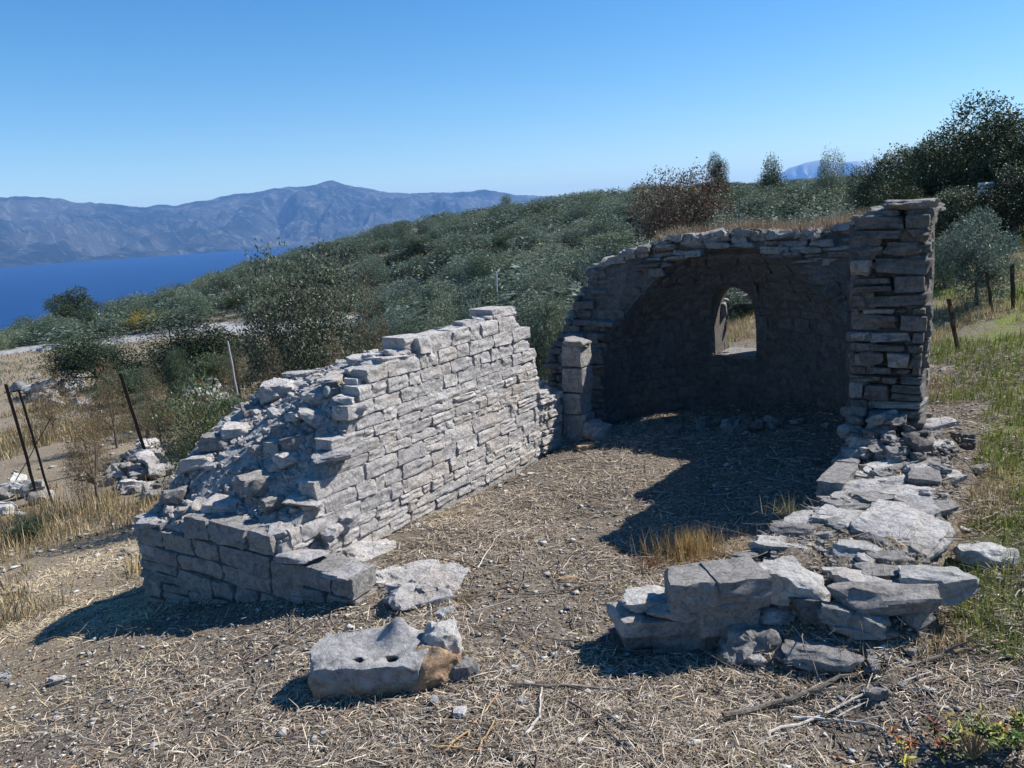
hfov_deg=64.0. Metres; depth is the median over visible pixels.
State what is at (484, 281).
hillside olive
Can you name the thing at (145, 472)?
heap stone
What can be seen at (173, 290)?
hillside olive
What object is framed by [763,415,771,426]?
heap stone
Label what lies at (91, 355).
dark bush
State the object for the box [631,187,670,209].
hillside olive
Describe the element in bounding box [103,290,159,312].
hillside olive
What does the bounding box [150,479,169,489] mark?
heap stone
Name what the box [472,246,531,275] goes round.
hillside olive
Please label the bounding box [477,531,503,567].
branch
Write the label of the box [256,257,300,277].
hillside olive
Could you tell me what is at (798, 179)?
hillside olive
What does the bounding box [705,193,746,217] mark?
hillside olive
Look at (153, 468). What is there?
heap stone
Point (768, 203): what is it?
hillside olive
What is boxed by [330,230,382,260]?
hillside olive
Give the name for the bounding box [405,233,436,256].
hillside olive
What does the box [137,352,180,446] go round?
dry scrub
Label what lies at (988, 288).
fence post
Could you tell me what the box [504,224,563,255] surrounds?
hillside olive
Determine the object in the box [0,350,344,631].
tall dry grass
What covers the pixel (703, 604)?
door jamb remains
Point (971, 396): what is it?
green grass
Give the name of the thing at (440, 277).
hillside olive
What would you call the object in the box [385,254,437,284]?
hillside olive
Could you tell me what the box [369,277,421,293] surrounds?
hillside olive
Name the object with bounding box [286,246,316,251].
hillside olive
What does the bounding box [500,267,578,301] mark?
hillside olive
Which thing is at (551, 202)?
hillside olive
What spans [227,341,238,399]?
fence post
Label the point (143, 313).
hillside olive
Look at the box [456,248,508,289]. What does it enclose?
hillside olive
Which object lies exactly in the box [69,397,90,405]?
heap stone
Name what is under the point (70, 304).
round tree
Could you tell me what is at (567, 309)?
hillside olive
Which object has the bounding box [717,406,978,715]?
ruined wall stump
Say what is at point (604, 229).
hillside olive
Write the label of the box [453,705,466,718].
pebble
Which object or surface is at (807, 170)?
distant hills
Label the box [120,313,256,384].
dark bush
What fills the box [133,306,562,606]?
ruined nave wall
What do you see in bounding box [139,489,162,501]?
heap stone
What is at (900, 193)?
evergreen tree
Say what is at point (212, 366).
slope shrub
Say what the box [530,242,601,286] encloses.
hillside olive
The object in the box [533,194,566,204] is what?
hillside olive
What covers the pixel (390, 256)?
hillside olive
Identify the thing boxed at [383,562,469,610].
bedrock slab
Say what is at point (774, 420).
heap stone
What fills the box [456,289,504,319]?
olive bush
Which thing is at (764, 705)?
branch
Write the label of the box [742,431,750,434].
heap stone
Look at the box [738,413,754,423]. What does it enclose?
heap stone
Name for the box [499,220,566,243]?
hillside olive
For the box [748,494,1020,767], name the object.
green sprouts
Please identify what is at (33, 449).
fence brace
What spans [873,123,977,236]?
evergreen tree
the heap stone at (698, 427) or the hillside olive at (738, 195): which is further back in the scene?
the hillside olive at (738, 195)
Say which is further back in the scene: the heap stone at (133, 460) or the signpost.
the signpost
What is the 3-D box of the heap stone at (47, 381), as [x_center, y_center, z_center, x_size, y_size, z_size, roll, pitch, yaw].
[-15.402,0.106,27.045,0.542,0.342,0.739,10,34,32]
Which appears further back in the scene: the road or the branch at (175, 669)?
the road
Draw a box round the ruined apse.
[543,221,852,442]
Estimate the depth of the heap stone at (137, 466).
12.32 m
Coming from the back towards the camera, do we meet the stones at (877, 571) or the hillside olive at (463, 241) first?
the hillside olive at (463, 241)
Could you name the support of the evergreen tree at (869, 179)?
on the ground at (990, 328)
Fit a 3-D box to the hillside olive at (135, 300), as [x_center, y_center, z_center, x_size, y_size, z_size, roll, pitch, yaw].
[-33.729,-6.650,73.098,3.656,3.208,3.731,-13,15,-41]
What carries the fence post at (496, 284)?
on the ground at (990, 328)
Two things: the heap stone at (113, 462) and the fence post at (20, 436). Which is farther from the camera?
the heap stone at (113, 462)
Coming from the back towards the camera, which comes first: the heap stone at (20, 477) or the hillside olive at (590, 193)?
the hillside olive at (590, 193)
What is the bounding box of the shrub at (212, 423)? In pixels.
[142,353,238,489]
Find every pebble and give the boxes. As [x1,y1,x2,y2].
[0,671,11,682]
[48,675,65,685]
[430,694,439,703]
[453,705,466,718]
[511,664,520,669]
[515,695,527,704]
[607,667,614,672]
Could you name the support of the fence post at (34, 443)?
on the ground at (990, 328)
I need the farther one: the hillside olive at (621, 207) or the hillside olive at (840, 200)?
the hillside olive at (621, 207)
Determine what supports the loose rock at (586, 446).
on the ground at (990, 328)
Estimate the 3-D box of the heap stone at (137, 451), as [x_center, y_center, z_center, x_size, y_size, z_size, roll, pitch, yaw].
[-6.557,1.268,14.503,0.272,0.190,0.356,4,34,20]
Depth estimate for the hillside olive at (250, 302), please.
53.81 m
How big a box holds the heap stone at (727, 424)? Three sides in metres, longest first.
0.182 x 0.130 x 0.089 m
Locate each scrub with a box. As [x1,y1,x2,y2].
[0,175,871,355]
[21,359,77,440]
[56,375,116,509]
[82,354,132,447]
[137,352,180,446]
[158,347,196,407]
[214,334,262,401]
[260,336,288,380]
[324,325,343,365]
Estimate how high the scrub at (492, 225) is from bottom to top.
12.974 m
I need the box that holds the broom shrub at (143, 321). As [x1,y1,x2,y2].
[114,307,166,331]
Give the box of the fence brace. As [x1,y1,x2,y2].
[15,418,50,480]
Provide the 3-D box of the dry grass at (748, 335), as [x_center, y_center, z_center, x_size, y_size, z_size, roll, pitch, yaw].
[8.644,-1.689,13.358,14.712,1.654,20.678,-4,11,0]
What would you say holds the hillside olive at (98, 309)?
on the ground at (990, 328)
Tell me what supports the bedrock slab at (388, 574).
on the ground at (990, 328)
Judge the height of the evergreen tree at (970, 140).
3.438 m
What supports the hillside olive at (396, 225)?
on the ground at (990, 328)
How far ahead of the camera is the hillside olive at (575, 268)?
24.67 m
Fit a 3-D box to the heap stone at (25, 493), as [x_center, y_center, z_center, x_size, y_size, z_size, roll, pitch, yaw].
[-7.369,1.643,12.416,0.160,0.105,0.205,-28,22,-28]
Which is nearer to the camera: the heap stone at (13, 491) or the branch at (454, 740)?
the branch at (454, 740)
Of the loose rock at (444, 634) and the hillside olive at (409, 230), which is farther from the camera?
the hillside olive at (409, 230)
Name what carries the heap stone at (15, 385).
on the ground at (990, 328)
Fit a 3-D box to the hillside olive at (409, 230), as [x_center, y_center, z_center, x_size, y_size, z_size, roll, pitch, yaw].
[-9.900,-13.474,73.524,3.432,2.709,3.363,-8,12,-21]
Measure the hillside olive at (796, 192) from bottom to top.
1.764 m
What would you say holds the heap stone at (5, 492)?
on the ground at (990, 328)
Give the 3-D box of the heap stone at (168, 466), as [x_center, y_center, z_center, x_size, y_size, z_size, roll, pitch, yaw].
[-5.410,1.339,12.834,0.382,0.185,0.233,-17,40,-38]
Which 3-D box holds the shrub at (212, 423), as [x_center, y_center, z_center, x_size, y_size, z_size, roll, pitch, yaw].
[-3.478,0.673,9.350,1.415,2.051,1.325,-4,11,-4]
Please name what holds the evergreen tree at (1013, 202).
on the ground at (990, 328)
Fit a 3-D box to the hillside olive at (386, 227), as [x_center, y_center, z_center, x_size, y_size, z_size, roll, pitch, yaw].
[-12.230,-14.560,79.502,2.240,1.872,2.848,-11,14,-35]
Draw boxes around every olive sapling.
[933,235,971,289]
[934,204,1023,307]
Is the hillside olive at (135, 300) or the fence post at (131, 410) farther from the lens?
the hillside olive at (135, 300)
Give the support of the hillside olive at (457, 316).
on the ground at (990, 328)
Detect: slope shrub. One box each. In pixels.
[0,512,53,540]
[61,342,120,366]
[80,365,161,402]
[93,367,172,395]
[111,389,153,409]
[115,398,185,440]
[116,398,191,433]
[136,398,178,419]
[152,423,203,454]
[185,350,260,384]
[194,351,247,376]
[206,392,250,427]
[208,334,260,345]
[224,337,265,355]
[231,346,281,381]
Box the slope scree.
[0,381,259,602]
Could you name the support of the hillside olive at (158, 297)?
on the ground at (990, 328)
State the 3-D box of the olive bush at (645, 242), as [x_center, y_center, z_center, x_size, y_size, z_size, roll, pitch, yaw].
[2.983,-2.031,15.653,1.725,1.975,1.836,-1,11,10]
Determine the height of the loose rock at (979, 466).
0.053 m
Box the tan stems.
[5,411,1019,767]
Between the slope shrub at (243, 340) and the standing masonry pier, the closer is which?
the standing masonry pier
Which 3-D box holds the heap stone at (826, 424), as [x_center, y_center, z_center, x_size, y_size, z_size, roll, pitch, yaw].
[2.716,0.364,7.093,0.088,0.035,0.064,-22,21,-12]
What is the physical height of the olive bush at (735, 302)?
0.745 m
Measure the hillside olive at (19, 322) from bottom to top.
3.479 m
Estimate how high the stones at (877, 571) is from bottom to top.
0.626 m
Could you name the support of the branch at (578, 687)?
on the ground at (990, 328)
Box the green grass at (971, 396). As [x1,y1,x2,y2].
[725,230,1023,663]
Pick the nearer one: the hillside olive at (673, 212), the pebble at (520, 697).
the pebble at (520, 697)
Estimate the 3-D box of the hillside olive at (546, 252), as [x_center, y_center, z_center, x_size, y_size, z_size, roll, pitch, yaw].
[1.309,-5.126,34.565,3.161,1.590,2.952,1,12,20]
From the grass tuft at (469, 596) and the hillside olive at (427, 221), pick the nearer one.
the grass tuft at (469, 596)
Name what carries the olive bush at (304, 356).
on the ground at (990, 328)
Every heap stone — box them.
[0,480,18,499]
[0,501,17,515]
[8,482,24,491]
[9,380,28,391]
[10,472,27,480]
[10,487,19,493]
[19,479,45,491]
[19,490,30,496]
[21,383,33,392]
[24,489,55,503]
[30,373,40,378]
[30,392,43,400]
[32,379,57,391]
[46,397,63,407]
[62,379,88,389]
[66,389,77,396]
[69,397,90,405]
[101,478,118,485]
[102,459,122,468]
[105,471,119,479]
[110,463,119,471]
[112,470,124,478]
[117,462,130,469]
[118,479,147,493]
[120,450,131,458]
[123,461,133,475]
[125,455,133,460]
[127,458,136,462]
[128,462,145,471]
[128,470,148,479]
[129,486,141,493]
[132,447,150,455]
[134,450,154,462]
[135,438,158,448]
[139,455,158,468]
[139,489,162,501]
[141,447,163,457]
[141,469,148,474]
[141,481,161,492]
[148,462,165,477]
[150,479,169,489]
[163,478,173,489]
[165,462,177,474]
[692,425,701,429]
[710,416,726,427]
[720,418,733,430]
[728,423,739,433]
[732,419,740,424]
[737,424,750,433]
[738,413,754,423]
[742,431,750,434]
[747,421,762,430]
[755,419,766,425]
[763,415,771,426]
[768,419,778,428]
[771,417,791,425]
[789,418,804,424]
[821,422,830,427]
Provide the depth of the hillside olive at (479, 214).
80.88 m
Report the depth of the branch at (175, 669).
4.19 m
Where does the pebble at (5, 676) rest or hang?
on the ground at (990, 328)
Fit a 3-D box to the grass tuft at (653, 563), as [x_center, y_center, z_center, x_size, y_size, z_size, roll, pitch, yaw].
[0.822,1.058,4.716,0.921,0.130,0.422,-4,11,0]
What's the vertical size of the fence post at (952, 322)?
0.596 m
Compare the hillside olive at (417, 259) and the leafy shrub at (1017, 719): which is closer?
the leafy shrub at (1017, 719)
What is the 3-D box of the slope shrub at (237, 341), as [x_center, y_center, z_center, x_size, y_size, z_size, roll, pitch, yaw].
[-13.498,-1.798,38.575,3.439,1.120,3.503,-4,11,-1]
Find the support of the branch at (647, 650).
on the ground at (990, 328)
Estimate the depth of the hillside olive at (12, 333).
54.77 m
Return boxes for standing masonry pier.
[842,198,945,444]
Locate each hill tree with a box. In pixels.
[499,193,518,208]
[755,151,800,202]
[806,147,852,195]
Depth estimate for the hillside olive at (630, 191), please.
55.01 m
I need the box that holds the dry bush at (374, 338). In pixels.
[348,263,390,353]
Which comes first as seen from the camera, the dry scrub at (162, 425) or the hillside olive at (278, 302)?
the dry scrub at (162, 425)
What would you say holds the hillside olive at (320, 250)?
on the ground at (990, 328)
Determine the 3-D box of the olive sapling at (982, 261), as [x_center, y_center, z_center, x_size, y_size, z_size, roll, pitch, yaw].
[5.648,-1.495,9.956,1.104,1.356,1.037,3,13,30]
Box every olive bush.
[229,229,381,404]
[416,279,458,332]
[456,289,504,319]
[523,287,566,384]
[575,236,602,286]
[630,225,697,246]
[678,207,748,232]
[724,287,753,319]
[790,195,869,225]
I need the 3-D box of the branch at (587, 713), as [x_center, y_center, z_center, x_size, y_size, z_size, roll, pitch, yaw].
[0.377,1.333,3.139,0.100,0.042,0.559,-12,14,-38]
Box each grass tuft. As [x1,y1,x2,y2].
[419,509,454,520]
[452,587,480,604]
[602,549,698,573]
[630,516,756,571]
[752,491,809,516]
[953,517,970,540]
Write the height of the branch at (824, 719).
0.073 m
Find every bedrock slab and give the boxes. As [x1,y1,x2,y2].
[341,539,395,561]
[374,559,439,590]
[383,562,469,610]
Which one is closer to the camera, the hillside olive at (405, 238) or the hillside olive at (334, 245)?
the hillside olive at (405, 238)
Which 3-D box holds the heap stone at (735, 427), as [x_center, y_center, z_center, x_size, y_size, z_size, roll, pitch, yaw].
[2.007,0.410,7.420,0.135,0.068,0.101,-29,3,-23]
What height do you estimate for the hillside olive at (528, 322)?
1.454 m
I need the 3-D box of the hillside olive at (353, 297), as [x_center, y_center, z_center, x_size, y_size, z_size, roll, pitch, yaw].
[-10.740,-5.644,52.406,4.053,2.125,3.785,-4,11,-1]
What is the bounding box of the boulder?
[308,617,428,700]
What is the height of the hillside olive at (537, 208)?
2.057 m
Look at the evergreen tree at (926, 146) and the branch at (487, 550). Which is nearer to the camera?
the branch at (487, 550)
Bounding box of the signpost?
[977,182,993,231]
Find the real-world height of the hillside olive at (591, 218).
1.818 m
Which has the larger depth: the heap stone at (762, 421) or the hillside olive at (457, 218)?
the hillside olive at (457, 218)
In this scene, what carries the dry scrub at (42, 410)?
on the ground at (990, 328)
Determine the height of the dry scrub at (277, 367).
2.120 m
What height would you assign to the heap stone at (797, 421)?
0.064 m
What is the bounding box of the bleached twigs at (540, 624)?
[0,404,1023,767]
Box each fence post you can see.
[4,384,36,490]
[17,389,52,501]
[118,373,145,448]
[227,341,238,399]
[233,358,240,394]
[495,271,497,303]
[946,299,959,350]
[985,271,993,311]
[1010,263,1015,308]
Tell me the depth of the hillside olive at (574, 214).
51.29 m
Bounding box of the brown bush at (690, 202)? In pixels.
[622,157,736,245]
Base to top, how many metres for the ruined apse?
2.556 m
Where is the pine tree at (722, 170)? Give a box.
[700,150,732,195]
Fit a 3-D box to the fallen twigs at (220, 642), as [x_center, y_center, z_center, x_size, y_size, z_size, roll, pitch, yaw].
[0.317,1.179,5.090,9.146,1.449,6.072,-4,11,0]
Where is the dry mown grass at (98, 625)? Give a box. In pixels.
[0,529,402,748]
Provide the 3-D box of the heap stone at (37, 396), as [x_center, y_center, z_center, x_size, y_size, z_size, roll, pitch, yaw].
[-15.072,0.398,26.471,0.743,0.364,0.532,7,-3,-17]
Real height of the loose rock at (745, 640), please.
0.195 m
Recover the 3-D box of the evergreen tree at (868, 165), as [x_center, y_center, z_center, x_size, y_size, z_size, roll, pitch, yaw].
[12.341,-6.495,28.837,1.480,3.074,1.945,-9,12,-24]
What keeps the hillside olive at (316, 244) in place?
on the ground at (990, 328)
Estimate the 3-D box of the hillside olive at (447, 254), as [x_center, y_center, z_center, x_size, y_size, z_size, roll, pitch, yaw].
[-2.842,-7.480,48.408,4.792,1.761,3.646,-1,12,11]
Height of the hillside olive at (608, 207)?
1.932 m
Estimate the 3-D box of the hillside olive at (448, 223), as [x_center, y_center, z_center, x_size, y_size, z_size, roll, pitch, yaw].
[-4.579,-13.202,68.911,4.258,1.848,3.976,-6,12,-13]
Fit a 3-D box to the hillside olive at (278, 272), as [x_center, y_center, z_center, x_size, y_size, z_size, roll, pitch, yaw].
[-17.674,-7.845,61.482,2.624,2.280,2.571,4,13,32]
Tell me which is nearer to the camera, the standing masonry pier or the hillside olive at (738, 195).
the standing masonry pier
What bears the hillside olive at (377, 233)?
on the ground at (990, 328)
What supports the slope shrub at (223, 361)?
on the ground at (990, 328)
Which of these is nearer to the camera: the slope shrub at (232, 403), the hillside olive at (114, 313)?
the slope shrub at (232, 403)
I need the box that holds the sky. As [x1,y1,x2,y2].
[0,0,1023,206]
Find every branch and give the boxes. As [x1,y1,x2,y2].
[84,685,155,691]
[173,668,206,688]
[430,708,522,751]
[443,692,497,753]
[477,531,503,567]
[488,583,588,603]
[511,681,653,695]
[525,687,542,735]
[546,627,652,651]
[568,700,668,759]
[722,639,985,717]
[768,671,946,732]
[793,699,894,730]
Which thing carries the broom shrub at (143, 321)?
on the ground at (990, 328)
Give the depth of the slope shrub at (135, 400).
21.65 m
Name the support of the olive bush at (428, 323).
on the ground at (990, 328)
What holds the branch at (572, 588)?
on the ground at (990, 328)
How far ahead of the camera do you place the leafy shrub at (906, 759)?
2.83 m
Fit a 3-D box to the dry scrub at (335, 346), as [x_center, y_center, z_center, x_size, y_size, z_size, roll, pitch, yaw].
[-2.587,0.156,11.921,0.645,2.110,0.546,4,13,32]
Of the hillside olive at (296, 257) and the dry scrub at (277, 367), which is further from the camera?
the hillside olive at (296, 257)
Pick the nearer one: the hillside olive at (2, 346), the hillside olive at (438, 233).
the hillside olive at (2, 346)
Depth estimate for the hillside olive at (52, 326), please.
50.10 m
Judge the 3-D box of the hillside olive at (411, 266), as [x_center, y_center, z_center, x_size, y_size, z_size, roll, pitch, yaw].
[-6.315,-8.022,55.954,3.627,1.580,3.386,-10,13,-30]
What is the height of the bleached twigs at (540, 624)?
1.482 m
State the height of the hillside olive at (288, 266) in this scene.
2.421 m
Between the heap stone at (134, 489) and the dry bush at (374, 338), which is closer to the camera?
the heap stone at (134, 489)
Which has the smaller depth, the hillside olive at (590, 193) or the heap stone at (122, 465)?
the heap stone at (122, 465)
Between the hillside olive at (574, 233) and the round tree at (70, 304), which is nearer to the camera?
the hillside olive at (574, 233)
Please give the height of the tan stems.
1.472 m
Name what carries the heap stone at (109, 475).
on the ground at (990, 328)
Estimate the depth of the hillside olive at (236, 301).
55.23 m
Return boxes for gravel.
[0,338,1023,767]
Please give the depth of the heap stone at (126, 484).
11.75 m
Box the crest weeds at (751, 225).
[652,205,869,245]
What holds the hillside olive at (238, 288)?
on the ground at (990, 328)
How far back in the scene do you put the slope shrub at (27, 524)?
9.98 m
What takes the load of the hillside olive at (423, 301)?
on the ground at (990, 328)
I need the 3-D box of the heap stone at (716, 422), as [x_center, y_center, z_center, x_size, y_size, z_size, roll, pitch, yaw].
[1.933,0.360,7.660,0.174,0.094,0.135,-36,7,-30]
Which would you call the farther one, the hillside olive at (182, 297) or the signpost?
the hillside olive at (182, 297)
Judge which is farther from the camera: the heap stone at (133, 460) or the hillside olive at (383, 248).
the hillside olive at (383, 248)
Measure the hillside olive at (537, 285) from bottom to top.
1.847 m
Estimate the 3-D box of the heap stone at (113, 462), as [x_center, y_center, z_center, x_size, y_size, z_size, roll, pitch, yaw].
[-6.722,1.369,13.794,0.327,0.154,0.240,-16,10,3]
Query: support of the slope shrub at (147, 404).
on the ground at (990, 328)
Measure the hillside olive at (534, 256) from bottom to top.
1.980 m
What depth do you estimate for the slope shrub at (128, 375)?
26.13 m
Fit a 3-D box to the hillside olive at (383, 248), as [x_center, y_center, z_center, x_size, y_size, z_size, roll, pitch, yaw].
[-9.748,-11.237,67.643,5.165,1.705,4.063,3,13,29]
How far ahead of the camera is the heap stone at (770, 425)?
7.35 m
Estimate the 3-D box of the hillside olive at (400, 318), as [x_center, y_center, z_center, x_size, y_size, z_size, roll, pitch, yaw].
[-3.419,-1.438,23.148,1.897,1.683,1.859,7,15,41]
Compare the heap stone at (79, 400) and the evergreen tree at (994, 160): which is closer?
the evergreen tree at (994, 160)
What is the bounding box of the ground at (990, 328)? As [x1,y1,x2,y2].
[0,196,1023,767]
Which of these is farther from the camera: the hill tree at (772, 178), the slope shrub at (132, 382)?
the hill tree at (772, 178)
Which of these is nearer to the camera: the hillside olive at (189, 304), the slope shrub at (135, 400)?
the slope shrub at (135, 400)
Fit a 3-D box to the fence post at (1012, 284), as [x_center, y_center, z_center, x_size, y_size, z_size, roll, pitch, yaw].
[5.851,-1.116,9.573,0.084,0.595,0.039,2,13,27]
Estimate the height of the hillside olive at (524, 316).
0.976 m
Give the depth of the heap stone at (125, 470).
12.53 m
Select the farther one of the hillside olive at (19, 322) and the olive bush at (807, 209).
the hillside olive at (19, 322)
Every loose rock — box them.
[405,643,461,693]
[422,619,461,652]
[434,606,454,619]
[451,656,480,682]
[556,575,578,581]
[577,442,595,450]
[715,622,781,666]
[949,429,975,450]
[953,542,1020,568]
[970,463,993,474]
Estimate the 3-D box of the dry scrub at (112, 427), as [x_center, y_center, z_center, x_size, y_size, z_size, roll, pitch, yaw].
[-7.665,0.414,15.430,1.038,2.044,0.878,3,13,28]
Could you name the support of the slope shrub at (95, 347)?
on the ground at (990, 328)
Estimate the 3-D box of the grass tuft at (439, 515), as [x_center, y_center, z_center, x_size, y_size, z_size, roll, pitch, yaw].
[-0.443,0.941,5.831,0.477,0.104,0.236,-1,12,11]
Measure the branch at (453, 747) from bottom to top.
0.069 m
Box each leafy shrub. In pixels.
[883,724,920,767]
[926,714,971,762]
[936,702,1017,758]
[990,705,1023,749]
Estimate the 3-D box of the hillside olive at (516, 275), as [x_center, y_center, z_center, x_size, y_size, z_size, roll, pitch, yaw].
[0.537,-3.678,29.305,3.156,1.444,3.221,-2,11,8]
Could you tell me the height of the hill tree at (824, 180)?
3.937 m
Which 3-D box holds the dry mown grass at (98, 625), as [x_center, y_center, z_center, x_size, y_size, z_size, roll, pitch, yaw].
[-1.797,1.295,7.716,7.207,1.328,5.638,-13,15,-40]
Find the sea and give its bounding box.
[0,245,317,330]
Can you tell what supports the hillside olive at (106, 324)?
on the ground at (990, 328)
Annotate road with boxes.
[0,315,431,354]
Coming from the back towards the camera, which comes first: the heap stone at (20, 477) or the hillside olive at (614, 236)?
the hillside olive at (614, 236)
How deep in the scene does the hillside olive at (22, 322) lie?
64.82 m
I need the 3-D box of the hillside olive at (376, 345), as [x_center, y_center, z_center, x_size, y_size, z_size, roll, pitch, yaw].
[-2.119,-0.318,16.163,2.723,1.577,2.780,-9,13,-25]
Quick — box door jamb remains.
[606,556,772,655]
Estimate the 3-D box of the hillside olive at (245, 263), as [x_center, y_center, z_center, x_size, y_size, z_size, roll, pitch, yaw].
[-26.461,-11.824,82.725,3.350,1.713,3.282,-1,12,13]
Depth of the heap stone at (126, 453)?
14.56 m
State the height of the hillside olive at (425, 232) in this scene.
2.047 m
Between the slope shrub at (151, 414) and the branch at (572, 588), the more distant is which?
the slope shrub at (151, 414)
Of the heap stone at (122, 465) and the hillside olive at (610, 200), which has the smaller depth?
the heap stone at (122, 465)
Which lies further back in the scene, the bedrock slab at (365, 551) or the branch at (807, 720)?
the bedrock slab at (365, 551)
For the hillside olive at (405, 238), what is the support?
on the ground at (990, 328)
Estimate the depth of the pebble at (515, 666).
3.65 m
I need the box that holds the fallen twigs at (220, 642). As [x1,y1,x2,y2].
[0,404,1023,767]
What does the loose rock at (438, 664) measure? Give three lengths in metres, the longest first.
0.288 x 0.207 x 0.195 m
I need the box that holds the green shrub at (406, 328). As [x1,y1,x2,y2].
[395,313,419,334]
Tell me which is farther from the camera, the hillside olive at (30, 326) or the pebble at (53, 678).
the hillside olive at (30, 326)
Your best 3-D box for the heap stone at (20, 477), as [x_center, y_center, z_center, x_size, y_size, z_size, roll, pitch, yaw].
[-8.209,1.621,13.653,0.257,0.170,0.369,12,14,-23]
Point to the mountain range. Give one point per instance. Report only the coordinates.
(39, 230)
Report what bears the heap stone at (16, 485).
on the heap stone at (25, 493)
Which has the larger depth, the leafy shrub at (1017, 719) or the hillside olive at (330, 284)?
the hillside olive at (330, 284)
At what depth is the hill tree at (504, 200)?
78.22 m
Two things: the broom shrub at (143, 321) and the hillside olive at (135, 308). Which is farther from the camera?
the hillside olive at (135, 308)
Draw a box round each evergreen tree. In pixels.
[842,154,881,215]
[846,147,927,215]
[866,176,943,230]
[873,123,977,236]
[900,135,954,161]
[909,184,1009,239]
[912,87,1023,232]
[934,119,1022,230]
[961,161,1023,245]
[962,121,1023,230]
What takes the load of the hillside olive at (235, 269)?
on the ground at (990, 328)
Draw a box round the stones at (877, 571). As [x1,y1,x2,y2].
[671,457,968,684]
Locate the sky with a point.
(135, 103)
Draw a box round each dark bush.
[32,327,150,392]
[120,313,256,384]
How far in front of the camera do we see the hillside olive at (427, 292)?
36.21 m
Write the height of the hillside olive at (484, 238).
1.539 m
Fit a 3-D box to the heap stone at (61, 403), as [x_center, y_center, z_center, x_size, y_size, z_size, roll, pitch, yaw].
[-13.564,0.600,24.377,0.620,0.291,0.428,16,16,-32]
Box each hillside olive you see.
[0,327,39,348]
[0,330,37,344]
[0,333,18,350]
[7,315,41,333]
[9,316,27,330]
[16,319,56,338]
[23,322,75,343]
[30,311,86,343]
[66,308,104,332]
[85,317,137,336]
[94,299,108,312]
[95,298,115,317]
[97,309,127,325]
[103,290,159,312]
[114,293,131,309]
[119,291,150,308]
[120,307,172,323]
[124,302,156,319]
[145,284,179,310]
[156,286,212,314]
[156,292,218,324]
[158,287,182,306]
[166,290,198,310]
[178,280,205,295]
[185,277,228,294]
[202,269,219,276]
[202,269,261,296]
[207,288,246,311]
[214,264,259,276]
[219,279,251,302]
[227,265,263,285]
[235,295,272,314]
[236,275,290,300]
[238,260,253,267]
[245,289,314,316]
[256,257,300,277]
[264,266,295,289]
[271,258,297,276]
[277,250,324,267]
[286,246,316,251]
[301,254,347,278]
[308,268,353,289]
[310,241,332,251]
[314,280,371,308]
[316,243,338,254]
[318,237,351,257]
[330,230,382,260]
[330,262,390,291]
[344,292,429,343]
[350,252,390,279]
[352,229,382,251]
[358,307,417,350]
[359,331,400,352]
[362,238,405,255]
[364,301,412,348]
[366,227,395,241]
[366,251,406,266]
[366,277,424,306]
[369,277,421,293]
[374,225,396,237]
[384,219,418,240]
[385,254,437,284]
[389,231,420,256]
[390,223,406,232]
[392,295,442,325]
[397,255,437,273]
[398,281,461,301]
[401,278,469,312]
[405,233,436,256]
[413,217,439,229]
[418,215,445,239]
[418,219,444,233]
[423,223,451,243]
[424,243,487,267]
[426,234,461,266]
[427,302,485,326]
[428,258,478,281]
[431,216,470,234]
[435,214,463,224]
[437,230,494,250]
[439,209,460,218]
[443,221,498,234]
[443,282,509,312]
[444,212,472,232]
[449,254,486,285]
[455,275,510,311]
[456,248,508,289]
[463,210,494,218]
[468,212,490,223]
[470,228,514,247]
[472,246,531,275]
[485,204,512,220]
[486,260,555,289]
[488,228,521,257]
[495,203,531,223]
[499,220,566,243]
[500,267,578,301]
[503,240,571,276]
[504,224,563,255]
[504,243,573,270]
[508,206,579,225]
[510,284,572,343]
[513,260,577,312]
[516,302,541,330]
[517,201,569,219]
[517,214,571,231]
[530,196,559,211]
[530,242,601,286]
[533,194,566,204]
[538,300,573,330]
[546,217,609,252]
[558,194,597,223]
[559,233,640,287]
[562,198,615,221]
[562,212,646,235]
[563,194,613,208]
[567,190,605,203]
[572,188,605,199]
[572,230,651,255]
[576,206,643,250]
[586,198,628,220]
[590,194,623,207]
[594,194,650,226]
[616,185,662,210]
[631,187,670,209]
[638,195,721,232]
[702,191,736,208]
[705,188,753,202]
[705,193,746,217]
[728,183,792,222]
[747,205,791,221]
[775,186,845,219]
[780,186,813,199]
[787,178,806,183]
[797,186,852,209]
[802,186,852,210]
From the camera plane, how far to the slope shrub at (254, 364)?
25.97 m
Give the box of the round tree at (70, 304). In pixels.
[42,285,102,333]
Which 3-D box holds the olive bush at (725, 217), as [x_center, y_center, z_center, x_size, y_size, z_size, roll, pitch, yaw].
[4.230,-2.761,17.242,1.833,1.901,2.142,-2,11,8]
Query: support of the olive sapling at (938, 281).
on the ground at (990, 328)
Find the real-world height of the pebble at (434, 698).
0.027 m
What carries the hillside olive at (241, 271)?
on the ground at (990, 328)
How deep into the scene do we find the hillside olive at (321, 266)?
61.83 m
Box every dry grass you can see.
[0,228,648,438]
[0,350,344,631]
[726,233,1023,656]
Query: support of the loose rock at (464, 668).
on the ground at (990, 328)
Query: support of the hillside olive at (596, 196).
on the ground at (990, 328)
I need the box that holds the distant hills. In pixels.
[777,160,873,181]
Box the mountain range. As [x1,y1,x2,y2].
[0,180,562,267]

